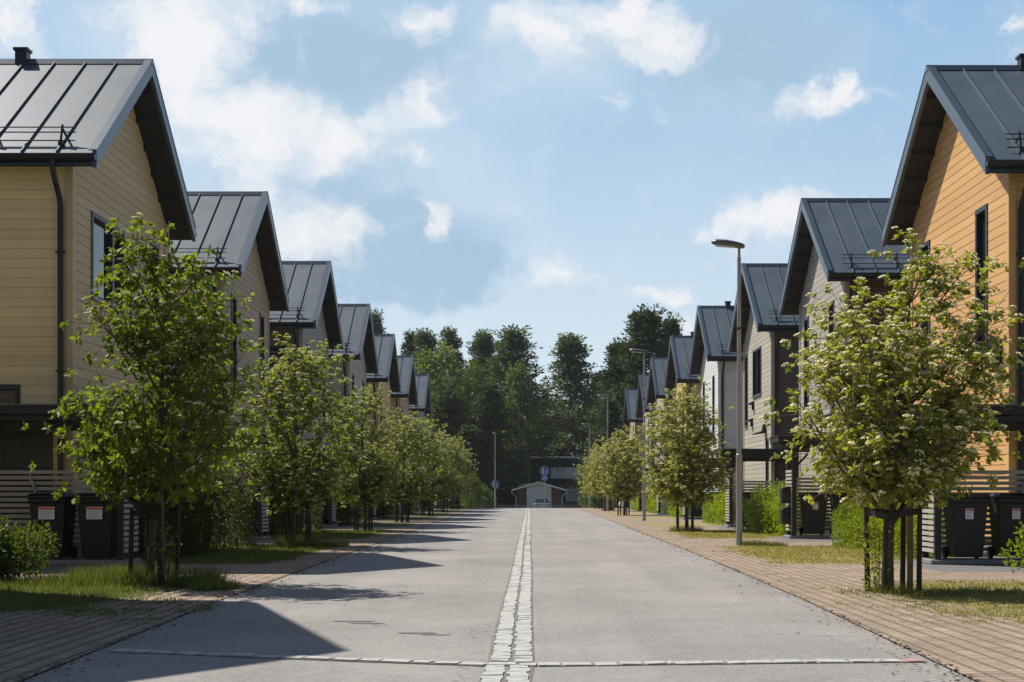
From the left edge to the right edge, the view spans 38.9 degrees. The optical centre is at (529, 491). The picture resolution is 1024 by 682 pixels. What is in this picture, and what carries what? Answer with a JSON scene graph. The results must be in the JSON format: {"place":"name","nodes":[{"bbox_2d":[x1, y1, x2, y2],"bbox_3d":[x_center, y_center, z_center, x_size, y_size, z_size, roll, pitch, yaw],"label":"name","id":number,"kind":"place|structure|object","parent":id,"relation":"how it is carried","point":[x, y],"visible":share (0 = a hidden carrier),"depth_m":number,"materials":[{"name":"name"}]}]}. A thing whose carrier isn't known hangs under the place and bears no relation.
{"place":"outdoors","nodes":[
{"label":"outdoors","id":0,"kind":"place"},
{"bbox_2d":[0,533,351,590],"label":"tall grass","id":1,"kind":"structure","parent":0,"point":[205,580],"depth_m":18.24,"materials":[{"name":"green plant"}]},
{"bbox_2d":[0,528,422,623],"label":"grass","id":2,"kind":"structure","parent":0,"point":[231,555],"depth_m":17.62,"materials":[{"name":"green plant"}]},
{"bbox_2d":[0,508,475,681],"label":"verge","id":3,"kind":"structure","parent":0,"point":[40,642],"depth_m":14.35,"materials":[{"name":"brown brick"}]},
{"bbox_2d":[0,515,61,580],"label":"bush","id":4,"kind":"object","parent":3,"relation":"on","point":[14,549],"visible":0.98,"depth_m":18.84,"materials":[{"name":"green plant"}]},
{"bbox_2d":[0,404,150,564],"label":"bin shelter","id":5,"kind":"object","parent":3,"relation":"on","point":[13,417],"visible":0.31,"depth_m":23.54,"materials":[{"name":"wood"}]},
{"bbox_2d":[26,493,77,557],"bbox_3d":[-7.830,0.571,23.863,0.630,1.082,0.826,0,0,0],"label":"wheelie bin","id":6,"kind":"object","parent":5,"relation":"on","point":[58,515],"visible":0.8,"depth_m":23.55,"materials":[{"name":"black plastic"}]},
{"bbox_2d":[74,493,116,557],"bbox_3d":[-7.060,0.571,23.863,0.630,1.082,0.826,0,0,-1],"label":"wheelie bin","id":7,"kind":"object","parent":5,"relation":"on","point":[98,527],"visible":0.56,"depth_m":23.55,"materials":[{"name":"black plastic"}]},
{"bbox_2d":[127,504,179,583],"bbox_3d":[-4.800,0.710,18.500,0.528,1.083,0.482,0,0,19],"label":"tree stake frame","id":8,"kind":"object","parent":3,"relation":"on","point":[147,511],"visible":0.65,"depth_m":18.35,"materials":[{"name":"brown wood"}]},
{"bbox_2d":[21,212,290,580],"bbox_3d":[-4.736,-1.159,18.359,3.142,4.726,2.981,0,0,-25],"label":"whitebeam tree","id":9,"kind":"object","parent":3,"relation":"on","point":[147,464],"visible":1,"depth_m":18.18,"materials":[{"name":"green plant"}]},
{"bbox_2d":[149,526,177,585],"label":"sapling shoots","id":10,"kind":"object","parent":3,"relation":"on","point":[165,568],"visible":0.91,"depth_m":18.30,"materials":[{"name":"green plant"}]},
{"bbox_2d":[109,465,256,559],"bbox_3d":[-6.733,0.345,28.898,1.778,1.832,7.911,0,0,0],"label":"hedge","id":11,"kind":"object","parent":3,"relation":"on","point":[239,515],"visible":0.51,"depth_m":28.07,"materials":[{"name":"green plant"}]},
{"bbox_2d":[168,434,282,539],"bbox_3d":[-7.985,-0.101,35.790,3.690,2.578,1.320,0,0,0],"label":"bin shelter","id":12,"kind":"object","parent":3,"relation":"on","point":[264,521],"visible":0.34,"depth_m":35.56,"materials":[{"name":"wood"}]},
{"bbox_2d":[250,487,323,536],"bbox_3d":[-7.003,0.455,41.003,1.782,1.621,7.915,0,0,0],"label":"hedge","id":13,"kind":"object","parent":3,"relation":"on","point":[275,519],"visible":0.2,"depth_m":39.52,"materials":[{"name":"green plant"}]},
{"bbox_2d":[212,331,375,540],"bbox_3d":[-5.198,-1.153,31.364,3.423,4.710,3.660,0,0,14],"label":"whitebeam tree","id":14,"kind":"object","parent":3,"relation":"on","point":[299,483],"visible":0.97,"depth_m":30.95,"materials":[{"name":"green plant"}]},
{"bbox_2d":[285,500,310,545],"bbox_3d":[-5.001,0.685,31.300,0.527,1.131,0.528,0,0,-2],"label":"tree stake frame","id":15,"kind":"object","parent":3,"relation":"on","point":[288,522],"visible":0.49,"depth_m":31.09,"materials":[{"name":"wood"}]},
{"bbox_2d":[270,449,347,526],"bbox_3d":[-7.985,-0.101,48.390,3.690,2.578,1.320,0,0,0],"label":"bin shelter","id":16,"kind":"object","parent":3,"relation":"on","point":[332,512],"visible":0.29,"depth_m":48.15,"materials":[{"name":"wood"}]},
{"bbox_2d":[318,493,367,525],"bbox_3d":[-6.988,0.422,53.599,1.817,1.707,7.959,0,0,0],"label":"hedge","id":17,"kind":"object","parent":3,"relation":"on","point":[342,514],"visible":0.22,"depth_m":51.21,"materials":[{"name":"green plant"}]},
{"bbox_2d":[354,498,372,530],"bbox_3d":[-5.000,0.698,43.602,0.528,1.106,0.486,0,0,8],"label":"tree stake frame","id":18,"kind":"object","parent":3,"relation":"on","point":[369,508],"visible":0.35,"depth_m":43.41,"materials":[{"name":"wood"}]},
{"bbox_2d":[312,382,420,529],"bbox_3d":[-4.939,-1.055,43.686,3.508,4.515,3.281,0,0,16],"label":"whitebeam tree","id":19,"kind":"object","parent":3,"relation":"on","point":[375,482],"visible":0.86,"depth_m":43.24,"materials":[{"name":"green plant"}]},
{"bbox_2d":[353,492,399,518],"bbox_3d":[-6.985,0.466,66.404,1.839,1.619,7.971,0,0,0],"label":"hedge","id":20,"kind":"object","parent":3,"relation":"on","point":[386,513],"visible":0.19,"depth_m":64.08,"materials":[{"name":"green plant"}]},
{"bbox_2d":[366,406,442,521],"bbox_3d":[-5.083,-1.085,56.840,3.323,4.573,3.553,0,0,0],"label":"whitebeam tree","id":21,"kind":"object","parent":3,"relation":"on","point":[418,480],"visible":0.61,"depth_m":56.50,"materials":[{"name":"green plant"}]},
{"bbox_2d":[401,419,471,515],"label":"whitebeam tree","id":22,"kind":"object","parent":3,"relation":"on","point":[443,482],"visible":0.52,"depth_m":70.25,"materials":[{"name":"green plant"}]},
{"bbox_2d":[419,429,472,511],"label":"whitebeam tree","id":23,"kind":"object","parent":3,"relation":"on","point":[458,456],"visible":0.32,"depth_m":82.88,"materials":[{"name":"green plant"}]},
{"bbox_2d":[440,441,478,508],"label":"whitebeam tree","id":24,"kind":"object","parent":3,"relation":"on","point":[463,469],"visible":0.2,"depth_m":95.87,"materials":[{"name":"green plant"}]},
{"bbox_2d":[409,374,431,507],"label":"terraced house","id":25,"kind":"structure","parent":0,"point":[423,407],"depth_m":101.66,"materials":[{"name":"metal"}]},
{"bbox_2d":[18,500,977,681],"bbox_3d":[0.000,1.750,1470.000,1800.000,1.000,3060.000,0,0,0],"label":"ground","id":26,"kind":"structure","parent":0,"point":[456,515],"depth_m":13.97,"materials":[{"name":"concrete"}]},
{"bbox_2d":[0,47,196,557],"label":"terraced house","id":27,"kind":"structure","parent":26,"relation":"on","point":[88,150],"depth_m":24.92,"materials":[{"name":"wood"}]},
{"bbox_2d":[0,384,20,403],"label":"window","id":28,"kind":"structure","parent":27,"relation":"in","point":[9,393],"depth_m":24.52,"materials":[{"name":"black glass"}]},
{"bbox_2d":[90,211,124,308],"bbox_3d":[-7.750,-4.157,26.550,0.180,1.555,2.100,0,0,0],"label":"window","id":29,"kind":"structure","parent":27,"relation":"in","point":[100,240],"depth_m":26.44,"materials":[{"name":"black glass"}]},
{"bbox_2d":[149,242,159,374],"bbox_3d":[-7.750,-3.745,29.810,0.180,2.710,0.720,0,0,0],"label":"window","id":30,"kind":"structure","parent":27,"relation":"in","point":[156,247],"depth_m":30.06,"materials":[{"name":"black glass"}]},
{"bbox_2d":[167,191,289,535],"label":"terraced house","id":31,"kind":"structure","parent":26,"relation":"on","point":[236,230],"depth_m":38.95,"materials":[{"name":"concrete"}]},
{"bbox_2d":[230,294,238,399],"bbox_3d":[-7.750,-3.745,37.810,0.180,2.710,0.720,0,0,0],"label":"window","id":32,"kind":"structure","parent":31,"relation":"in","point":[233,301],"depth_m":38.07,"materials":[{"name":"black glass"}]},
{"bbox_2d":[259,313,264,407],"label":"window","id":33,"kind":"structure","parent":31,"relation":"in","point":[262,317],"depth_m":42.01,"materials":[{"name":"black glass"}]},
{"bbox_2d":[269,261,343,523],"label":"terraced house","id":34,"kind":"structure","parent":26,"relation":"on","point":[312,314],"depth_m":50.87,"materials":[{"name":"metal"}]},
{"bbox_2d":[269,345,284,381],"bbox_3d":[-8.970,-4.322,49.180,1.400,1.225,0.180,0,0,0],"label":"window","id":35,"kind":"structure","parent":34,"relation":"in","point":[274,348],"depth_m":49.22,"materials":[{"name":"black glass"}]},
{"bbox_2d":[329,304,378,480],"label":"terraced house","id":36,"kind":"structure","parent":26,"relation":"on","point":[357,331],"depth_m":63.84,"materials":[{"name":"metal"}]},
{"bbox_2d":[371,308,388,333],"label":"pine tree","id":37,"kind":"object","parent":26,"relation":"on","point":[378,328],"visible":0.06,"depth_m":189.21,"materials":[{"name":"green plant"}]},
{"bbox_2d":[366,334,400,462],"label":"terraced house","id":38,"kind":"structure","parent":26,"relation":"on","point":[388,376],"depth_m":75.93,"materials":[{"name":"metal"}]},
{"bbox_2d":[391,355,417,508],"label":"terraced house","id":39,"kind":"structure","parent":26,"relation":"on","point":[405,398],"depth_m":87.96,"materials":[{"name":"metal"}]},
{"bbox_2d":[399,328,415,360],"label":"spruce tree","id":40,"kind":"object","parent":26,"relation":"on","point":[407,347],"visible":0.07,"depth_m":194.86,"materials":[{"name":"plant"}]},
{"bbox_2d":[411,327,450,507],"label":"pine tree","id":41,"kind":"object","parent":26,"relation":"on","point":[422,337],"visible":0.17,"depth_m":187.34,"materials":[{"name":"green plant"}]},
{"bbox_2d":[414,339,471,505],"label":"birch tree","id":42,"kind":"object","parent":26,"relation":"on","point":[436,362],"visible":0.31,"depth_m":171.21,"materials":[{"name":"green plant"}]},
{"bbox_2d":[436,325,470,429],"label":"pine tree","id":43,"kind":"object","parent":26,"relation":"on","point":[449,334],"visible":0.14,"depth_m":195.29,"materials":[{"name":"green plant"}]},
{"bbox_2d":[425,388,490,507],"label":"spruce tree","id":44,"kind":"object","parent":26,"relation":"on","point":[446,405],"visible":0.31,"depth_m":164.15,"materials":[{"name":"plant"}]},
{"bbox_2d":[433,423,501,507],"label":"spruce tree","id":45,"kind":"object","parent":26,"relation":"on","point":[471,432],"visible":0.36,"depth_m":159.47,"materials":[{"name":"plant"}]},
{"bbox_2d":[459,470,486,507],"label":"shrub","id":46,"kind":"object","parent":26,"relation":"on","point":[476,491],"visible":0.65,"depth_m":133.63,"materials":[{"name":"green plant"}]},
{"bbox_2d":[447,358,504,495],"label":"birch tree","id":47,"kind":"object","parent":26,"relation":"on","point":[472,375],"visible":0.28,"depth_m":167.42,"materials":[{"name":"green plant"}]},
{"bbox_2d":[445,381,525,507],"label":"spruce tree","id":48,"kind":"object","parent":26,"relation":"on","point":[487,415],"visible":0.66,"depth_m":163.31,"materials":[{"name":"green plant"}]},
{"bbox_2d":[476,483,497,506],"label":"shrub","id":49,"kind":"object","parent":26,"relation":"on","point":[486,492],"visible":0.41,"depth_m":135.86,"materials":[{"name":"green plant"}]},
{"bbox_2d":[457,328,526,478],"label":"pine tree","id":50,"kind":"object","parent":26,"relation":"on","point":[483,341],"visible":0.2,"depth_m":185.41,"materials":[{"name":"green plant"}]},
{"bbox_2d":[456,323,576,483],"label":"pine tree","id":51,"kind":"object","parent":26,"relation":"on","point":[512,343],"visible":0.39,"depth_m":176.47,"materials":[{"name":"green plant"}]},
{"bbox_2d":[496,358,543,488],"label":"birch tree","id":52,"kind":"object","parent":26,"relation":"on","point":[513,380],"visible":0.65,"depth_m":171.56,"materials":[{"name":"green plant"}]},
{"bbox_2d":[511,482,566,506],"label":"garage","id":53,"kind":"structure","parent":26,"relation":"on","point":[528,495],"depth_m":160.00,"materials":[{"name":"red brick"}]},
{"bbox_2d":[528,491,549,506],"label":"garage door","id":54,"kind":"structure","parent":53,"relation":"in","point":[532,495],"depth_m":160.08,"materials":[{"name":"paint"}]},
{"bbox_2d":[525,449,595,507],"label":"dark house","id":55,"kind":"structure","parent":26,"relation":"on","point":[563,478],"depth_m":176.00,"materials":[{"name":"black wood"}]},
{"bbox_2d":[524,332,602,455],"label":"pine tree","id":56,"kind":"object","parent":26,"relation":"on","point":[572,372],"visible":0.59,"depth_m":190.54,"materials":[{"name":"green plant"}]},
{"bbox_2d":[572,372,614,455],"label":"spruce tree","id":57,"kind":"object","parent":26,"relation":"on","point":[594,388],"visible":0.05,"depth_m":195.57,"materials":[{"name":"plant"}]},
{"bbox_2d":[576,398,622,504],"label":"spruce tree","id":58,"kind":"object","parent":26,"relation":"on","point":[613,425],"visible":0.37,"depth_m":139.81,"materials":[{"name":"plant"}]},
{"bbox_2d":[567,336,635,492],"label":"pine tree","id":59,"kind":"object","parent":26,"relation":"on","point":[612,370],"visible":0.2,"depth_m":150.95,"materials":[{"name":"green plant"}]},
{"bbox_2d":[569,303,671,482],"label":"pine tree","id":60,"kind":"object","parent":26,"relation":"on","point":[645,325],"visible":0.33,"depth_m":148.53,"materials":[{"name":"green plant"}]},
{"bbox_2d":[622,389,642,506],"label":"terraced house","id":61,"kind":"structure","parent":26,"relation":"on","point":[629,410],"depth_m":113.52,"materials":[{"name":"metal"}]},
{"bbox_2d":[646,357,673,478],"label":"terraced house","id":62,"kind":"structure","parent":26,"relation":"on","point":[656,381],"depth_m":90.16,"materials":[{"name":"metal"}]},
{"bbox_2d":[655,312,685,354],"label":"pine tree","id":63,"kind":"object","parent":26,"relation":"on","point":[673,327],"visible":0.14,"depth_m":157.41,"materials":[{"name":"green plant"}]},
{"bbox_2d":[664,332,700,473],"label":"terraced house","id":64,"kind":"structure","parent":26,"relation":"on","point":[678,361],"depth_m":77.01,"materials":[{"name":"metal"}]},
{"bbox_2d":[689,301,742,493],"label":"terraced house","id":65,"kind":"structure","parent":26,"relation":"on","point":[713,362],"depth_m":63.13,"materials":[{"name":"wood"}]},
{"bbox_2d":[728,263,798,491],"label":"terraced house","id":66,"kind":"structure","parent":26,"relation":"on","point":[766,328],"depth_m":50.22,"materials":[{"name":"wood"}]},
{"bbox_2d":[744,354,747,427],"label":"window","id":67,"kind":"structure","parent":66,"relation":"in","point":[746,356],"depth_m":54.61,"materials":[{"name":"black glass"}]},
{"bbox_2d":[751,346,761,397],"bbox_3d":[8.150,-4.240,51.825,0.180,1.720,1.950,0,0,0],"label":"window","id":68,"kind":"structure","parent":66,"relation":"in","point":[756,354],"depth_m":52.40,"materials":[{"name":"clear glass"}]},
{"bbox_2d":[779,198,909,534],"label":"terraced house","id":69,"kind":"structure","parent":26,"relation":"on","point":[835,241],"depth_m":39.49,"materials":[{"name":"metal"}]},
{"bbox_2d":[802,316,808,409],"bbox_3d":[8.150,-3.745,42.560,0.180,2.710,0.720,0,0,0],"label":"window","id":70,"kind":"structure","parent":69,"relation":"in","point":[806,320],"depth_m":42.81,"materials":[{"name":"black glass"}]},
{"bbox_2d":[907,492,912,592],"bbox_3d":[4.445,0.550,16.960,0.072,1.401,0.091,0,0,27],"label":"wooden post","id":71,"kind":"object","parent":26,"relation":"on","point":[909,550],"visible":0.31,"depth_m":16.93,"materials":[{"name":"wood"}]},
{"bbox_2d":[880,53,1023,557],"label":"terraced house","id":72,"kind":"structure","parent":26,"relation":"on","point":[958,187],"depth_m":26.63,"materials":[{"name":"wood"}]},
{"bbox_2d":[920,240,930,373],"bbox_3d":[8.150,-3.745,29.760,0.180,2.710,0.720,0,0,0],"label":"window","id":73,"kind":"structure","parent":72,"relation":"in","point":[927,244],"depth_m":29.88,"materials":[{"name":"black glass"}]},
{"bbox_2d":[975,204,988,353],"bbox_3d":[8.167,-3.765,26.060,0.146,2.670,0.680,0,0,0],"label":"window","id":74,"kind":"structure","parent":72,"relation":"in","point":[981,214],"depth_m":26.31,"materials":[{"name":"black glass"}]},
{"bbox_2d":[22,508,974,681],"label":"road","id":75,"kind":"structure","parent":0,"point":[605,590],"depth_m":13.36,"materials":[{"name":"concrete"}]},
{"bbox_2d":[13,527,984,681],"bbox_3d":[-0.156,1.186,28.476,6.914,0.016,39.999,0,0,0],"label":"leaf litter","id":76,"kind":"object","parent":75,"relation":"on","point":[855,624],"visible":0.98,"depth_m":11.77,"materials":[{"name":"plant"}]},
{"bbox_2d":[479,508,533,681],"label":"gutter setts","id":77,"kind":"structure","parent":75,"relation":"on","point":[502,651],"depth_m":13.02,"materials":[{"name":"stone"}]},
{"bbox_2d":[111,649,902,666],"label":"cross setts","id":78,"kind":"structure","parent":75,"relation":"on","point":[541,664],"depth_m":10.12,"materials":[{"name":"stone"}]},
{"bbox_2d":[128,652,926,665],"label":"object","id":79,"kind":"object","parent":75,"relation":"on","point":[618,663],"visible":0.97,"depth_m":10.11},
{"bbox_2d":[0,0,1023,427],"label":"sky","id":80,"kind":"structure","parent":0,"point":[553,167],"materials":[{"name":"blue"}]},
{"bbox_2d":[635,374,654,508],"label":"terraced house","id":81,"kind":"structure","parent":0,"point":[639,408],"depth_m":100.18,"materials":[{"name":"concrete"}]},
{"bbox_2d":[579,508,1023,681],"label":"verge","id":82,"kind":"structure","parent":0,"point":[988,651],"depth_m":16.24,"materials":[{"name":"brick"}]},
{"bbox_2d":[573,449,604,508],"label":"whitebeam tree","id":83,"kind":"object","parent":82,"relation":"on","point":[585,474],"visible":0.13,"depth_m":98.78,"materials":[{"name":"green plant"}]},
{"bbox_2d":[578,436,621,510],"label":"whitebeam tree","id":84,"kind":"object","parent":82,"relation":"on","point":[592,485],"visible":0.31,"depth_m":87.78,"materials":[{"name":"green plant"}]},
{"bbox_2d":[587,425,656,514],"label":"whitebeam tree","id":85,"kind":"object","parent":82,"relation":"on","point":[627,483],"visible":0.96,"depth_m":71.59,"materials":[{"name":"green plant"}]},
{"bbox_2d":[629,349,646,520],"bbox_3d":[4.355,-2.223,58.400,0.730,7.045,0.300,0,0,0],"label":"street lamp","id":86,"kind":"object","parent":82,"relation":"on","point":[644,471],"visible":0.94,"depth_m":58.35,"materials":[{"name":"metal"}]},
{"bbox_2d":[646,493,668,513],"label":"hedge","id":87,"kind":"object","parent":82,"relation":"on","point":[651,504],"visible":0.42,"depth_m":78.36,"materials":[{"name":"green plant"}]},
{"bbox_2d":[623,377,735,526],"bbox_3d":[4.538,-1.108,43.533,3.415,4.620,3.434,0,0,-6],"label":"whitebeam tree","id":88,"kind":"object","parent":82,"relation":"on","point":[690,478],"visible":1,"depth_m":43.10,"materials":[{"name":"green plant"}]},
{"bbox_2d":[675,458,742,518],"bbox_3d":[7.985,-0.101,61.690,3.690,2.578,1.320,0,0,0],"label":"bin shelter","id":89,"kind":"object","parent":82,"relation":"on","point":[734,465],"visible":0.1,"depth_m":61.48,"materials":[{"name":"wood"}]},
{"bbox_2d":[701,489,735,525],"bbox_3d":[7.139,0.574,52.789,1.490,1.366,7.097,0,0,0],"label":"hedge","id":90,"kind":"object","parent":82,"relation":"on","point":[718,508],"visible":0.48,"depth_m":51.80,"materials":[{"name":"green plant"}]},
{"bbox_2d":[711,239,744,544],"bbox_3d":[4.355,-2.123,31.900,0.730,6.845,0.300,0,0,0],"label":"street lamp","id":91,"kind":"object","parent":82,"relation":"on","point":[725,243],"visible":0.94,"depth_m":31.85,"materials":[{"name":"metal"}]},
{"bbox_2d":[713,449,798,526],"bbox_3d":[7.985,-0.101,47.990,3.690,2.578,1.320,0,0,0],"label":"bin shelter","id":92,"kind":"object","parent":82,"relation":"on","point":[757,454],"visible":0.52,"depth_m":47.76,"materials":[{"name":"wood"}]},
{"bbox_2d":[732,489,780,533],"bbox_3d":[6.572,0.594,41.499,1.315,1.308,3.124,0,0,0],"label":"bush","id":93,"kind":"object","parent":82,"relation":"on","point":[756,518],"visible":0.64,"depth_m":40.59,"materials":[{"name":"green plant"}]},
{"bbox_2d":[743,474,829,535],"bbox_3d":[7.255,0.376,41.501,1.959,1.758,6.724,0,0,0],"label":"bush","id":94,"kind":"object","parent":82,"relation":"on","point":[778,505],"visible":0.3,"depth_m":40.07,"materials":[{"name":"green plant"}]},
{"bbox_2d":[769,435,875,538],"bbox_3d":[7.985,-0.101,36.590,3.690,2.578,1.320,0,0,0],"label":"bin shelter","id":95,"kind":"object","parent":82,"relation":"on","point":[777,441],"visible":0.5,"depth_m":36.36,"materials":[{"name":"wood"}]},
{"bbox_2d":[779,486,790,503],"bbox_3d":[6.437,0.091,36.640,0.227,0.438,0.417,0,0,0],"label":"mailbox","id":96,"kind":"object","parent":95,"relation":"attached to","point":[785,495],"visible":1,"depth_m":36.45,"materials":[{"name":"black plastic"}]},
{"bbox_2d":[779,507,790,523],"bbox_3d":[6.437,0.611,36.640,0.227,0.438,0.417,0,0,0],"label":"mailbox","id":97,"kind":"object","parent":95,"relation":"attached to","point":[785,515],"visible":1,"depth_m":36.45,"materials":[{"name":"black plastic"}]},
{"bbox_2d":[798,492,828,534],"bbox_3d":[7.179,0.571,36.763,0.630,1.082,0.826,0,0,-1],"label":"wheelie bin","id":98,"kind":"object","parent":95,"relation":"on","point":[813,517],"visible":0.9,"depth_m":36.46,"materials":[{"name":"black plastic"}]},
{"bbox_2d":[829,492,855,534],"bbox_3d":[7.941,0.571,36.763,0.630,1.082,0.826,0,0,2],"label":"wheelie bin","id":99,"kind":"object","parent":95,"relation":"on","point":[835,499],"visible":0.33,"depth_m":36.43,"materials":[{"name":"black plastic"}]},
{"bbox_2d":[861,522,893,592],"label":"sapling shoots","id":100,"kind":"object","parent":82,"relation":"on","point":[876,568],"visible":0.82,"depth_m":17.13,"materials":[{"name":"green plant"}]},
{"bbox_2d":[758,226,1023,591],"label":"whitebeam tree","id":101,"kind":"object","parent":82,"relation":"on","point":[878,448],"visible":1,"depth_m":16.78,"materials":[{"name":"green plant"}]},
{"bbox_2d":[864,507,921,593],"bbox_3d":[4.280,0.715,17.101,0.528,1.072,0.529,0,0,-16],"label":"tree stake frame","id":102,"kind":"object","parent":82,"relation":"on","point":[888,516],"visible":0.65,"depth_m":16.93,"materials":[{"name":"brown wood"}]},
{"bbox_2d":[830,499,965,558],"bbox_3d":[7.152,0.616,28.591,1.569,1.276,7.090,0,0,0],"label":"hedge","id":103,"kind":"object","parent":82,"relation":"on","point":[845,521],"visible":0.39,"depth_m":29.47,"materials":[{"name":"green plant"}]},
{"bbox_2d":[907,404,1023,563],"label":"bin shelter","id":104,"kind":"object","parent":82,"relation":"on","point":[1012,418],"visible":0.41,"depth_m":23.68,"materials":[{"name":"wood"}]},
{"bbox_2d":[941,493,990,557],"bbox_3d":[7.181,0.571,23.963,0.630,1.082,0.826,0,0,2],"label":"wheelie bin","id":105,"kind":"object","parent":104,"relation":"on","point":[965,521],"visible":0.84,"depth_m":23.66,"materials":[{"name":"black plastic"}]},
{"bbox_2d":[987,493,1023,557],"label":"wheelie bin","id":106,"kind":"object","parent":104,"relation":"on","point":[1006,512],"visible":0.77,"depth_m":23.66,"materials":[{"name":"black plastic"}]},
{"bbox_2d":[998,522,1023,573],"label":"bush","id":107,"kind":"object","parent":82,"relation":"on","point":[1017,551],"visible":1,"depth_m":18.36,"materials":[{"name":"green plant"}]},
{"bbox_2d":[638,528,1023,623],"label":"grass","id":108,"kind":"structure","parent":0,"point":[791,556],"depth_m":19.22,"materials":[{"name":"green plant"}]},
{"bbox_2d":[669,524,1020,596],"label":"tall grass","id":109,"kind":"structure","parent":0,"point":[903,588],"depth_m":16.97,"materials":[{"name":"plant"}]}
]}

